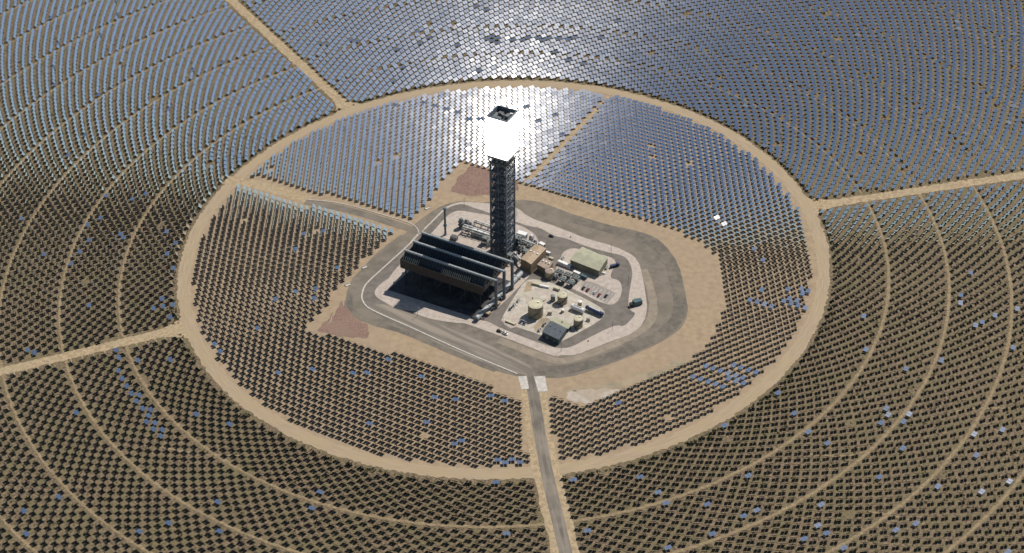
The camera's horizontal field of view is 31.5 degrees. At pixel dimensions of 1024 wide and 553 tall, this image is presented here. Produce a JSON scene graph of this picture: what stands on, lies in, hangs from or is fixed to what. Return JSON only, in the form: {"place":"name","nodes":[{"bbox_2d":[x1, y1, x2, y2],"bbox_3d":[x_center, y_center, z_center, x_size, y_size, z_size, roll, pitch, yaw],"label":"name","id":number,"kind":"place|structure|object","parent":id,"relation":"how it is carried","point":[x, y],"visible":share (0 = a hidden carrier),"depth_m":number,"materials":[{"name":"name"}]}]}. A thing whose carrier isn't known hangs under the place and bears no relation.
{"place":"outdoors","nodes":[
{"label":"outdoors","id":0,"kind":"place"},
{"bbox_2d":[0,0,98,48],"bbox_3d":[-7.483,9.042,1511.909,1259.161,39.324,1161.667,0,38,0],"label":"track","id":1,"kind":"structure","parent":0,"point":[46,23],"depth_m":1885.34,"materials":[{"name":"beige soil"}]},
{"bbox_2d":[0,331,157,375],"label":"dirt road","id":2,"kind":"structure","parent":0,"point":[84,351],"depth_m":1461.89,"materials":[{"name":"beige soil"}]},
{"bbox_2d":[0,1,165,85],"bbox_3d":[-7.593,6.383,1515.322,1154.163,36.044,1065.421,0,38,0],"label":"track","id":3,"kind":"structure","parent":0,"point":[76,41],"depth_m":1852.25,"materials":[{"name":"beige soil"}]},
{"bbox_2d":[0,5,231,129],"bbox_3d":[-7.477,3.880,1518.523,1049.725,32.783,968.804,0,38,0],"label":"track","id":4,"kind":"structure","parent":0,"point":[28,107],"depth_m":1817.24,"materials":[{"name":"beige soil"}]},
{"bbox_2d":[157,445,241,455],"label":"dirt path","id":5,"kind":"structure","parent":0,"point":[183,451],"depth_m":1365.73,"materials":[{"name":"brown soil"}]},
{"bbox_2d":[217,176,313,202],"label":"dirt road","id":6,"kind":"structure","parent":0,"point":[275,190],"depth_m":1636.71,"materials":[{"name":"beige soil"}]},
{"bbox_2d":[226,0,340,99],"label":"dirt road","id":7,"kind":"structure","parent":0,"point":[304,67],"depth_m":1825.91,"materials":[{"name":"beige soil"}]},
{"bbox_2d":[304,200,421,233],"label":"service road","id":8,"kind":"structure","parent":0,"point":[378,218],"depth_m":1599.37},
{"bbox_2d":[364,204,634,347],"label":"plant road","id":9,"kind":"structure","parent":0,"point":[619,312],"depth_m":1512.51,"materials":[{"name":"grey asphalt"}]},
{"bbox_2d":[538,241,545,246],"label":"equipment shed","id":10,"kind":"structure","parent":9,"relation":"on","point":[541,243],"depth_m":1552.88,"materials":[{"name":"white paint"}]},
{"bbox_2d":[610,262,619,267],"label":"flatbed truck","id":11,"kind":"object","parent":9,"relation":"on","point":[615,265],"visible":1,"depth_m":1527.15,"materials":[{"name":"blue paint"}]},
{"bbox_2d":[176,80,830,479],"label":"ring road","id":12,"kind":"structure","parent":0,"point":[224,382],"depth_m":1469.36,"materials":[{"name":"beige soil"}]},
{"bbox_2d":[190,86,817,469],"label":"ground","id":13,"kind":"structure","parent":0,"point":[570,458],"depth_m":1482.45,"materials":[{"name":"brown soil"}]},
{"bbox_2d":[306,199,418,233],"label":"concrete channel","id":14,"kind":"object","parent":13,"relation":"on","point":[366,210],"visible":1,"depth_m":1603.65,"materials":[{"name":"grey concrete"}]},
{"bbox_2d":[117,88,890,527],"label":"track","id":15,"kind":"structure","parent":0,"point":[151,394],"depth_m":1378.83,"materials":[{"name":"beige soil"}]},
{"bbox_2d":[58,66,950,552],"bbox_3d":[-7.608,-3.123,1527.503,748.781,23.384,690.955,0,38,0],"label":"track","id":16,"kind":"structure","parent":0,"point":[104,434],"depth_m":1390.34,"materials":[{"name":"beige soil"}]},
{"bbox_2d":[0,45,1013,552],"bbox_3d":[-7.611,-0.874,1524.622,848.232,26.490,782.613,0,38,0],"label":"track","id":17,"kind":"structure","parent":0,"point":[114,529],"depth_m":1402.14,"materials":[{"name":"beige soil"}]},
{"bbox_2d":[0,0,1023,552],"bbox_3d":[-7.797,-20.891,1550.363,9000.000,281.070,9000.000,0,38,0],"label":"desert ground","id":18,"kind":"structure","parent":0,"point":[948,528],"depth_m":1437.77,"materials":[{"name":"soil"}]},
{"bbox_2d":[154,318,186,337],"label":"road junction","id":19,"kind":"object","parent":18,"relation":"on","point":[176,328],"visible":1,"depth_m":1479.98,"materials":[{"name":"beige soil"}]},
{"bbox_2d":[333,97,361,113],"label":"road junction","id":20,"kind":"object","parent":18,"relation":"on","point":[342,103],"visible":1,"depth_m":1742.98,"materials":[{"name":"beige soil"}]},
{"bbox_2d":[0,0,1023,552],"bbox_3d":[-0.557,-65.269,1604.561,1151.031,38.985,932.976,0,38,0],"label":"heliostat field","id":21,"kind":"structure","parent":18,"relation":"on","point":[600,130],"depth_m":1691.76,"materials":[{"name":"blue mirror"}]},
{"bbox_2d":[0,0,1023,552],"bbox_3d":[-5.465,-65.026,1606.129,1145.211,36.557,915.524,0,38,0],"label":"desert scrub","id":22,"kind":"object","parent":18,"relation":"on","point":[524,480],"visible":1,"depth_m":1455.80,"materials":[{"name":"green plant"}]},
{"bbox_2d":[519,382,579,552],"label":"road shoulder","id":23,"kind":"object","parent":18,"relation":"on","point":[537,476],"visible":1,"depth_m":1335.62},
{"bbox_2d":[817,501,824,507],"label":"heliostat","id":24,"kind":"object","parent":18,"relation":"on","point":[821,503],"visible":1,"depth_m":1299.25,"materials":[{"name":"white mirror"}]},
{"bbox_2d":[806,197,838,214],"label":"road junction","id":25,"kind":"object","parent":18,"relation":"on","point":[821,204],"visible":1,"depth_m":1590.50,"materials":[{"name":"beige soil"}]},
{"bbox_2d":[0,25,1023,552],"bbox_3d":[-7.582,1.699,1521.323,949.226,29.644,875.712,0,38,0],"label":"track","id":26,"kind":"structure","parent":0,"point":[22,539],"depth_m":1309.80,"materials":[{"name":"beige soil"}]},
{"bbox_2d":[304,164,724,401],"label":"cleared ground","id":27,"kind":"structure","parent":0,"point":[698,262],"depth_m":1477.26,"materials":[{"name":"brown soil"}]},
{"bbox_2d":[317,301,368,337],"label":"riprap patch","id":28,"kind":"object","parent":27,"relation":"on","point":[345,322],"visible":1,"depth_m":1478.40,"materials":[{"name":"brown gravel"}]},
{"bbox_2d":[451,165,518,195],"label":"riprap patch","id":29,"kind":"object","parent":27,"relation":"on","point":[473,181],"visible":0.65,"depth_m":1632.48,"materials":[{"name":"beige gravel"}]},
{"bbox_2d":[344,200,687,377],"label":"gravel pad","id":30,"kind":"object","parent":27,"relation":"on","point":[647,257],"visible":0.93,"depth_m":1521.88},
{"bbox_2d":[347,291,496,371],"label":"gravel lane","id":31,"kind":"structure","parent":30,"relation":"on","point":[401,331],"depth_m":1465.94,"materials":[{"name":"beige gravel"}]},
{"bbox_2d":[424,206,448,228],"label":"concrete channel","id":32,"kind":"object","parent":30,"relation":"on","point":[435,218],"visible":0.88,"depth_m":1591.03,"materials":[{"name":"grey concrete"}]},
{"bbox_2d":[361,233,516,373],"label":"concrete channel","id":33,"kind":"object","parent":30,"relation":"on","point":[412,327],"visible":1,"depth_m":1481.32,"materials":[{"name":"grey concrete"}]},
{"bbox_2d":[369,304,532,374],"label":"strip","id":34,"kind":"object","parent":30,"relation":"on","point":[473,346],"visible":1,"depth_m":1459.56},
{"bbox_2d":[375,211,538,320],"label":"tower yard","id":35,"kind":"structure","parent":30,"relation":"on","point":[384,293],"depth_m":1529.37,"materials":[{"name":"beige concrete"}]},
{"bbox_2d":[443,207,446,235],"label":"vent stack","id":36,"kind":"object","parent":35,"relation":"on","point":[445,224],"visible":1,"depth_m":1563.21,"materials":[{"name":"metal"}]},
{"bbox_2d":[389,271,510,319],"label":"condenser slab","id":37,"kind":"structure","parent":35,"relation":"on","point":[441,298],"depth_m":1506.87,"materials":[{"name":"metal"}]},
{"bbox_2d":[400,231,513,308],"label":"air cooled condenser","id":38,"kind":"object","parent":37,"relation":"on","point":[472,270],"visible":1,"depth_m":1496.59,"materials":[{"name":"metal"}]},
{"bbox_2d":[450,234,457,240],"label":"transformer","id":39,"kind":"object","parent":35,"relation":"on","point":[454,237],"visible":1,"depth_m":1563.61,"materials":[{"name":"metal"}]},
{"bbox_2d":[458,217,464,228],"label":"vertical vessel","id":40,"kind":"object","parent":35,"relation":"on","point":[461,221],"visible":1,"depth_m":1574.80,"materials":[{"name":"grey metal"}]},
{"bbox_2d":[461,224,489,237],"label":"pipe rack","id":41,"kind":"object","parent":35,"relation":"on","point":[472,230],"visible":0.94,"depth_m":1566.83,"materials":[{"name":"grey metal"}]},
{"bbox_2d":[471,232,482,238],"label":"process drum","id":42,"kind":"object","parent":35,"relation":"on","point":[476,234],"visible":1,"depth_m":1565.24,"materials":[{"name":"grey metal"}]},
{"bbox_2d":[474,220,492,230],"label":"pipe rack","id":43,"kind":"object","parent":35,"relation":"on","point":[483,223],"visible":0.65,"depth_m":1576.00,"materials":[{"name":"grey metal"}]},
{"bbox_2d":[481,235,492,246],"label":"pipe module","id":44,"kind":"object","parent":35,"relation":"on","point":[485,239],"visible":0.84,"depth_m":1556.06,"materials":[{"name":"metal"}]},
{"bbox_2d":[474,270,523,320],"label":"steam duct","id":45,"kind":"object","parent":35,"relation":"on","point":[490,304],"visible":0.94,"depth_m":1496.17,"materials":[{"name":"white metal"}]},
{"bbox_2d":[486,105,517,257],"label":"solar tower","id":46,"kind":"structure","parent":35,"relation":"on","point":[502,136],"depth_m":1496.07,"materials":[{"name":"metal"}]},
{"bbox_2d":[506,250,516,260],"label":"pipe module","id":47,"kind":"object","parent":35,"relation":"on","point":[509,255],"visible":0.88,"depth_m":1535.50,"materials":[{"name":"metal"}]},
{"bbox_2d":[513,233,525,248],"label":"pipe module","id":48,"kind":"object","parent":35,"relation":"on","point":[517,236],"visible":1,"depth_m":1548.77,"materials":[{"name":"metal"}]},
{"bbox_2d":[517,245,521,253],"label":"vertical vessel","id":49,"kind":"object","parent":35,"relation":"on","point":[519,248],"visible":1,"depth_m":1545.13,"materials":[{"name":"grey metal"}]},
{"bbox_2d":[517,230,527,238],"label":"equipment shed","id":50,"kind":"structure","parent":35,"relation":"on","point":[522,233],"depth_m":1562.35,"materials":[{"name":"white paint"}]},
{"bbox_2d":[511,237,535,246],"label":"pipe rack","id":51,"kind":"object","parent":35,"relation":"on","point":[528,241],"visible":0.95,"depth_m":1547.48,"materials":[{"name":"grey metal"}]},
{"bbox_2d":[522,245,531,256],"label":"pipe module","id":52,"kind":"object","parent":35,"relation":"on","point":[525,250],"visible":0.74,"depth_m":1540.62,"materials":[{"name":"metal"}]},
{"bbox_2d":[521,244,545,273],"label":"turbine hall","id":53,"kind":"structure","parent":35,"relation":"on","point":[533,256],"depth_m":1526.56,"materials":[{"name":"beige metal"}]},
{"bbox_2d":[411,202,646,355],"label":"gravel apron","id":54,"kind":"object","parent":30,"relation":"on","point":[636,291],"visible":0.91,"depth_m":1482.34,"materials":[{"name":"beige gravel"}]},
{"bbox_2d":[537,258,552,273],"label":"control building","id":55,"kind":"structure","parent":30,"relation":"on","point":[543,264],"depth_m":1524.76,"materials":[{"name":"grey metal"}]},
{"bbox_2d":[545,268,554,279],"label":"storage tank","id":56,"kind":"object","parent":30,"relation":"on","point":[549,273],"visible":1,"depth_m":1516.09,"materials":[{"name":"metal"}]},
{"bbox_2d":[496,269,657,363],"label":"gravel lane","id":57,"kind":"structure","parent":30,"relation":"on","point":[652,312],"depth_m":1453.43,"materials":[{"name":"beige gravel"}]},
{"bbox_2d":[556,248,621,304],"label":"warehouse yard","id":58,"kind":"structure","parent":30,"relation":"on","point":[606,280],"depth_m":1515.39,"materials":[{"name":"beige concrete"}]},
{"bbox_2d":[555,268,563,275],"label":"fin fan cooler","id":59,"kind":"object","parent":58,"relation":"on","point":[560,271],"visible":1,"depth_m":1519.19,"materials":[{"name":"metal"}]},
{"bbox_2d":[558,276,566,282],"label":"fin fan cooler","id":60,"kind":"object","parent":58,"relation":"on","point":[563,279],"visible":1,"depth_m":1511.05,"materials":[{"name":"metal"}]},
{"bbox_2d":[557,259,571,268],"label":"shipping container","id":61,"kind":"object","parent":58,"relation":"on","point":[564,264],"visible":1,"depth_m":1529.66,"materials":[{"name":"white metal"}]},
{"bbox_2d":[563,271,571,278],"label":"fin fan cooler","id":62,"kind":"object","parent":58,"relation":"on","point":[568,274],"visible":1,"depth_m":1515.43,"materials":[{"name":"metal"}]},
{"bbox_2d":[566,279,574,287],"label":"fin fan cooler","id":63,"kind":"object","parent":58,"relation":"on","point":[571,282],"visible":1,"depth_m":1507.42,"materials":[{"name":"metal"}]},
{"bbox_2d":[571,274,579,281],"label":"fin fan cooler","id":64,"kind":"object","parent":58,"relation":"on","point":[576,277],"visible":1,"depth_m":1511.88,"materials":[{"name":"metal"}]},
{"bbox_2d":[573,270,580,275],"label":"shipping container","id":65,"kind":"object","parent":58,"relation":"on","point":[575,272],"visible":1,"depth_m":1519.74,"materials":[{"name":"white metal"}]},
{"bbox_2d":[580,273,586,279],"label":"shipping container","id":66,"kind":"object","parent":58,"relation":"on","point":[583,276],"visible":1,"depth_m":1516.06,"materials":[{"name":"teal metal"}]},
{"bbox_2d":[570,247,607,276],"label":"warehouse","id":67,"kind":"structure","parent":58,"relation":"on","point":[583,259],"depth_m":1524.89,"materials":[{"name":"metal"}]},
{"bbox_2d":[581,280,614,302],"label":"parking lot","id":68,"kind":"structure","parent":58,"relation":"on","point":[603,291],"depth_m":1503.61,"materials":[{"name":"beige concrete"}]},
{"bbox_2d":[526,215,686,374],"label":"gravel lane","id":69,"kind":"structure","parent":30,"relation":"on","point":[673,322],"depth_m":1478.28,"materials":[{"name":"grey gravel"}]},
{"bbox_2d":[629,298,642,306],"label":"generator trailer","id":70,"kind":"object","parent":30,"relation":"on","point":[635,302],"visible":1,"depth_m":1485.30,"materials":[{"name":"teal paint"}]},
{"bbox_2d":[518,376,528,388],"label":"concrete apron","id":71,"kind":"object","parent":27,"relation":"on","point":[523,381],"visible":1,"depth_m":1416.56,"materials":[{"name":"grey concrete"}]},
{"bbox_2d":[534,376,547,391],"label":"concrete apron","id":72,"kind":"object","parent":27,"relation":"on","point":[540,381],"visible":1,"depth_m":1414.94,"materials":[{"name":"grey concrete"}]},
{"bbox_2d":[563,358,686,391],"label":"silt wash","id":73,"kind":"object","parent":27,"relation":"on","point":[625,383],"visible":1,"depth_m":1414.77},
{"bbox_2d":[525,372,571,552],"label":"access road","id":74,"kind":"structure","parent":0,"point":[552,497],"depth_m":1340.05,"materials":[{"name":"grey asphalt"}]},
{"bbox_2d":[502,279,604,340],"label":"tank yard","id":75,"kind":"structure","parent":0,"point":[520,308],"depth_m":1486.15,"materials":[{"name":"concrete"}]},
{"bbox_2d":[504,314,522,327],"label":"yard patch","id":76,"kind":"object","parent":75,"relation":"on","point":[515,318],"visible":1,"depth_m":1476.86,"materials":[{"name":"beige concrete"}]},
{"bbox_2d":[505,319,515,325],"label":"equipment shed","id":77,"kind":"structure","parent":76,"relation":"on","point":[510,322],"depth_m":1473.09,"materials":[{"name":"beige paint"}]},
{"bbox_2d":[518,319,527,325],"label":"pump skid","id":78,"kind":"object","parent":76,"relation":"on","point":[523,322],"visible":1,"depth_m":1472.52,"materials":[{"name":"white metal"}]},
{"bbox_2d":[524,281,532,291],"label":"yard patch","id":79,"kind":"object","parent":75,"relation":"on","point":[528,286],"visible":1,"depth_m":1511.28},
{"bbox_2d":[527,298,543,319],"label":"storage tank","id":80,"kind":"object","parent":75,"relation":"on","point":[535,309],"visible":1,"depth_m":1474.35,"materials":[{"name":"beige metal"}]},
{"bbox_2d":[525,291,551,303],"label":"yard patch","id":81,"kind":"object","parent":75,"relation":"on","point":[528,298],"visible":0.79,"depth_m":1500.90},
{"bbox_2d":[532,293,546,301],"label":"clarifier basin","id":82,"kind":"object","parent":75,"relation":"on","point":[542,296],"visible":0.78,"depth_m":1497.83,"materials":[{"name":"white concrete"}]},
{"bbox_2d":[534,318,550,330],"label":"yard patch","id":83,"kind":"object","parent":75,"relation":"on","point":[538,324],"visible":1,"depth_m":1472.82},
{"bbox_2d":[550,294,555,301],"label":"tank","id":84,"kind":"object","parent":75,"relation":"on","point":[552,298],"visible":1,"depth_m":1492.51,"materials":[{"name":"grey metal"}]},
{"bbox_2d":[542,321,566,344],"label":"water treatment building","id":85,"kind":"structure","parent":75,"relation":"on","point":[554,332],"depth_m":1455.10,"materials":[{"name":"grey metal"}]},
{"bbox_2d":[552,317,570,332],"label":"annex building","id":86,"kind":"structure","parent":75,"relation":"on","point":[562,323],"depth_m":1464.94,"materials":[{"name":"grey metal"}]},
{"bbox_2d":[557,292,567,305],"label":"storage tank","id":87,"kind":"object","parent":75,"relation":"on","point":[562,298],"visible":1,"depth_m":1488.53,"materials":[{"name":"beige metal"}]},
{"bbox_2d":[570,303,584,313],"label":"horizontal vessel","id":88,"kind":"object","parent":75,"relation":"on","point":[577,308],"visible":1,"depth_m":1480.17,"materials":[{"name":"white paint"}]},
{"bbox_2d":[573,315,583,328],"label":"storage tank","id":89,"kind":"object","parent":75,"relation":"on","point":[578,321],"visible":1,"depth_m":1463.21,"materials":[{"name":"beige metal"}]},
{"bbox_2d":[585,305,603,315],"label":"horizontal vessel","id":90,"kind":"object","parent":75,"relation":"on","point":[594,310],"visible":1,"depth_m":1477.98,"materials":[{"name":"blue paint"}]},
{"bbox_2d":[528,96,608,178],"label":"dirt path","id":91,"kind":"structure","parent":0,"point":[552,155],"depth_m":1681.91,"materials":[{"name":"beige soil"}]},
{"bbox_2d":[566,387,618,403],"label":"pale dirt","id":92,"kind":"structure","parent":0,"point":[590,395],"depth_m":1402.76,"materials":[{"name":"beige soil"}]},
{"bbox_2d":[331,54,862,195],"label":"track","id":93,"kind":"structure","parent":0,"point":[671,73],"depth_m":1746.10,"materials":[{"name":"beige soil"}]},
{"bbox_2d":[307,29,915,187],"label":"track","id":94,"kind":"structure","parent":0,"point":[690,50],"depth_m":1779.47,"materials":[{"name":"beige soil"}]},
{"bbox_2d":[284,5,968,179],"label":"track","id":95,"kind":"structure","parent":0,"point":[959,168],"depth_m":1801.57,"materials":[{"name":"beige soil"}]},
{"bbox_2d":[240,0,1023,112],"bbox_3d":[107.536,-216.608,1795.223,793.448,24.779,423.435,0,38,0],"label":"track","id":96,"kind":"structure","parent":0,"point":[901,35],"depth_m":1787.16,"materials":[{"name":"beige soil"}]},
{"bbox_2d":[261,0,1021,171],"bbox_3d":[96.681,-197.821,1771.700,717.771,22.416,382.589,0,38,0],"label":"track","id":97,"kind":"structure","parent":0,"point":[850,45],"depth_m":1749.88,"materials":[{"name":"beige soil"}]},
{"bbox_2d":[809,450,866,456],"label":"dirt path","id":98,"kind":"structure","parent":0,"point":[843,455],"depth_m":1341.91,"materials":[{"name":"brown soil"}]},
{"bbox_2d":[865,510,927,524],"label":"dirt path","id":99,"kind":"structure","parent":0,"point":[905,518],"depth_m":1290.60,"materials":[{"name":"brown soil"}]},
{"bbox_2d":[834,172,1023,205],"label":"dirt road","id":100,"kind":"structure","parent":0,"point":[935,187],"depth_m":1603.68,"materials":[{"name":"beige soil"}]},
{"bbox_2d":[895,0,1023,65],"bbox_3d":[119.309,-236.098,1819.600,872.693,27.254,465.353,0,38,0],"label":"track","id":101,"kind":"structure","parent":0,"point":[964,31],"depth_m":1808.80,"materials":[{"name":"beige soil"}]},
{"bbox_2d":[940,407,1004,417],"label":"dirt path","id":102,"kind":"structure","parent":0,"point":[950,413],"depth_m":1376.40,"materials":[{"name":"brown soil"}]}
]}

